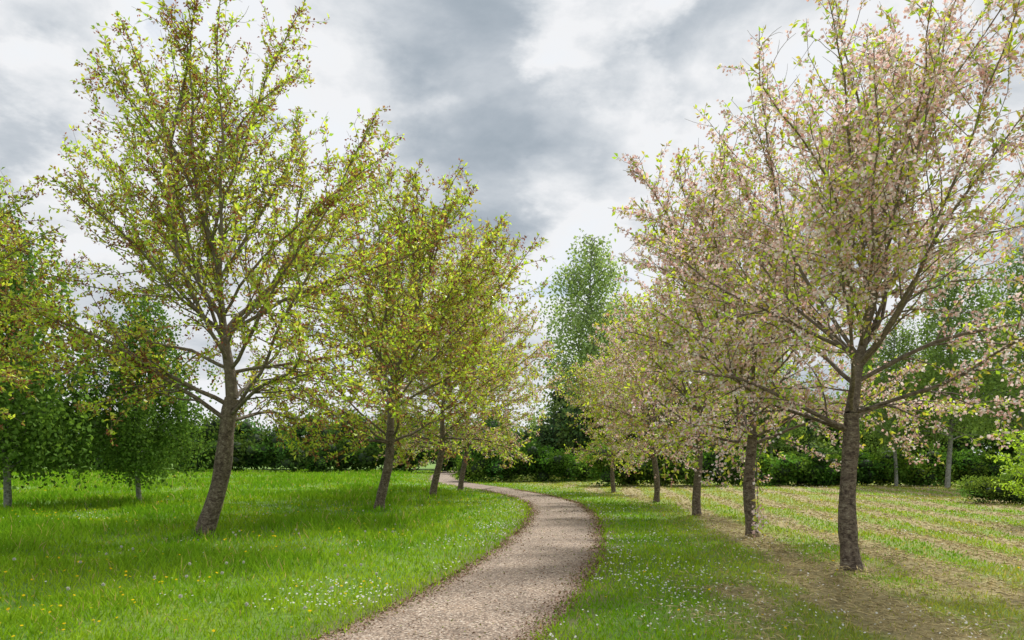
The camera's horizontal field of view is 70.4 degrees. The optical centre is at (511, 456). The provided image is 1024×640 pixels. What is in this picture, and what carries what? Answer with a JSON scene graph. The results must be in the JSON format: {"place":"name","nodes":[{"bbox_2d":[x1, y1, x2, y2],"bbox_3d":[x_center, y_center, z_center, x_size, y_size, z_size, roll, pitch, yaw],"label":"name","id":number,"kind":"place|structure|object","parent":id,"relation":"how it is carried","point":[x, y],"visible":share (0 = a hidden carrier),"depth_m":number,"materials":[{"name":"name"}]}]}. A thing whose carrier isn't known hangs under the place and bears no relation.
{"place":"outdoors","nodes":[
{"label":"outdoors","id":0,"kind":"place"},
{"bbox_2d":[310,470,605,639],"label":"gravel path","id":1,"kind":"structure","parent":0,"point":[469,617],"depth_m":8.55,"materials":[{"name":"beige gravel"}]},
{"bbox_2d":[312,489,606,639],"bbox_3d":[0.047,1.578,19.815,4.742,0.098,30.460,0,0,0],"label":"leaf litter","id":2,"kind":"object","parent":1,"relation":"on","point":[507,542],"visible":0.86,"depth_m":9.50,"materials":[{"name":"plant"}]},
{"bbox_2d":[0,459,1023,639],"bbox_3d":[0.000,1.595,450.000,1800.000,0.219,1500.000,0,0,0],"label":"ground","id":3,"kind":"structure","parent":0,"point":[639,622],"depth_m":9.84,"materials":[{"name":"green plant"}]},
{"bbox_2d":[0,195,111,507],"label":"birch tree","id":4,"kind":"object","parent":3,"relation":"on","point":[38,431],"visible":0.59,"depth_m":21.28,"materials":[{"name":"green plant"}]},
{"bbox_2d":[0,167,116,429],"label":"cherry tree","id":5,"kind":"object","parent":3,"relation":"on","point":[5,367],"visible":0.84,"depth_m":14.16,"materials":[{"name":"green plant"}]},
{"bbox_2d":[47,279,218,502],"bbox_3d":[-12.579,-2.176,24.790,4.927,7.735,4.904,0,0,0],"label":"birch tree","id":6,"kind":"object","parent":3,"relation":"on","point":[134,434],"visible":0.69,"depth_m":24.09,"materials":[{"name":"green plant"}]},
{"bbox_2d":[0,427,459,472],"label":"hedge","id":7,"kind":"object","parent":3,"relation":"on","point":[267,454],"visible":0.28,"depth_m":71.21,"materials":[{"name":"green plant"}]},
{"bbox_2d":[0,0,464,539],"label":"cherry tree","id":8,"kind":"object","parent":3,"relation":"on","point":[298,236],"visible":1,"depth_m":13.46,"materials":[{"name":"green plant"}]},
{"bbox_2d":[12,502,504,609],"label":"dandelion clocks","id":9,"kind":"object","parent":3,"relation":"on","point":[186,576],"visible":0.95,"depth_m":9.30,"materials":[{"name":"white plant"}]},
{"bbox_2d":[11,404,517,469],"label":"distant woodland","id":10,"kind":"object","parent":3,"relation":"on","point":[248,430],"visible":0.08,"depth_m":83.76,"materials":[{"name":"green plant"}]},
{"bbox_2d":[266,150,553,511],"bbox_3d":[-3.324,-3.602,20.816,7.037,10.536,9.116,0,0,-41],"label":"cherry tree","id":11,"kind":"object","parent":3,"relation":"on","point":[396,356],"visible":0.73,"depth_m":20.31,"materials":[{"name":"green plant"}]},
{"bbox_2d":[325,216,562,497],"bbox_3d":[-2.564,-3.924,28.180,8.356,11.155,9.397,0,0,-30],"label":"cherry tree","id":12,"kind":"object","parent":3,"relation":"on","point":[488,393],"visible":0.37,"depth_m":27.40,"materials":[{"name":"green plant"}]},
{"bbox_2d":[360,281,562,489],"bbox_3d":[-2.238,-3.633,35.020,8.927,10.598,7.938,0,0,31],"label":"cherry tree","id":13,"kind":"object","parent":3,"relation":"on","point":[465,445],"visible":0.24,"depth_m":34.43,"materials":[{"name":"green plant"}]},
{"bbox_2d":[0,478,1019,636],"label":"dandelions","id":14,"kind":"object","parent":3,"relation":"on","point":[213,630],"visible":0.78,"depth_m":9.08,"materials":[{"name":"yellow plant"}]},
{"bbox_2d":[2,482,1023,639],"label":"daisies","id":15,"kind":"object","parent":3,"relation":"on","point":[966,622],"visible":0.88,"depth_m":8.83,"materials":[{"name":"white plant"}]},
{"bbox_2d":[520,227,654,444],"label":"birch tree","id":16,"kind":"object","parent":3,"relation":"on","point":[577,324],"visible":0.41,"depth_m":58.97,"materials":[{"name":"green plant"}]},
{"bbox_2d":[552,346,659,492],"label":"cherry tree","id":17,"kind":"object","parent":3,"relation":"on","point":[582,378],"visible":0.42,"depth_m":32.19,"materials":[{"name":"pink plant"}]},
{"bbox_2d":[576,287,730,501],"bbox_3d":[5.165,-2.095,25.814,5.922,7.524,5.173,0,0,-3],"label":"cherry tree","id":18,"kind":"object","parent":3,"relation":"on","point":[615,348],"visible":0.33,"depth_m":25.52,"materials":[{"name":"pink plant"}]},
{"bbox_2d":[582,255,803,515],"bbox_3d":[5.014,-2.158,20.264,6.175,7.694,5.813,0,0,0],"label":"cherry tree","id":19,"kind":"object","parent":3,"relation":"on","point":[696,493],"visible":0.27,"depth_m":19.90,"materials":[{"name":"pink plant"}]},
{"bbox_2d":[443,355,1023,476],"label":"woodland","id":20,"kind":"object","parent":3,"relation":"on","point":[559,434],"visible":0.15,"depth_m":53.90,"materials":[{"name":"green plant"}]},
{"bbox_2d":[449,428,1020,486],"bbox_3d":[18.175,0.070,39.522,46.458,3.319,11.094,0,0,13],"label":"hedge","id":21,"kind":"object","parent":3,"relation":"on","point":[797,469],"visible":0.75,"depth_m":37.96,"materials":[{"name":"green plant"}]},
{"bbox_2d":[494,480,1023,639],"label":"mown hay","id":22,"kind":"object","parent":3,"relation":"on","point":[963,544],"visible":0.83,"depth_m":9.79,"materials":[{"name":"plant"}]},
{"bbox_2d":[594,121,925,536],"bbox_3d":[4.851,-2.616,14.462,5.878,8.550,6.730,0,0,45],"label":"cherry tree","id":23,"kind":"object","parent":3,"relation":"on","point":[696,208],"visible":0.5,"depth_m":14.15,"materials":[{"name":"pink plant"}]},
{"bbox_2d":[735,347,808,458],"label":"birch tree","id":24,"kind":"object","parent":3,"relation":"on","point":[781,441],"visible":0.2,"depth_m":49.41,"materials":[{"name":"green plant"}]},
{"bbox_2d":[627,0,1023,571],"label":"cherry tree","id":25,"kind":"object","parent":3,"relation":"on","point":[856,146],"visible":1,"depth_m":9.63,"materials":[{"name":"pink plant"}]},
{"bbox_2d":[844,314,951,486],"bbox_3d":[19.650,-2.946,37.035,4.702,9.090,4.837,0,0,-32],"label":"birch tree","id":26,"kind":"object","parent":3,"relation":"on","point":[889,353],"visible":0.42,"depth_m":36.82,"materials":[{"name":"green plant"}]},
{"bbox_2d":[883,248,1023,487],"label":"birch tree","id":27,"kind":"object","parent":3,"relation":"on","point":[938,352],"visible":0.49,"depth_m":35.17,"materials":[{"name":"green plant"}]},
{"bbox_2d":[951,467,1023,504],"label":"shrub","id":28,"kind":"object","parent":3,"relation":"on","point":[980,488],"visible":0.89,"depth_m":23.53,"materials":[{"name":"green plant"}]},
{"bbox_2d":[957,245,1023,460],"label":"birch tree","id":29,"kind":"object","parent":3,"relation":"on","point":[1019,413],"visible":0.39,"depth_m":37.85,"materials":[{"name":"green plant"}]},
{"bbox_2d":[985,426,1023,497],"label":"maple sapling","id":30,"kind":"object","parent":3,"relation":"on","point":[1020,468],"visible":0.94,"depth_m":17.04,"materials":[{"name":"green plant"}]},
{"bbox_2d":[0,0,1023,454],"label":"sky","id":31,"kind":"structure","parent":0,"point":[538,98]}
]}

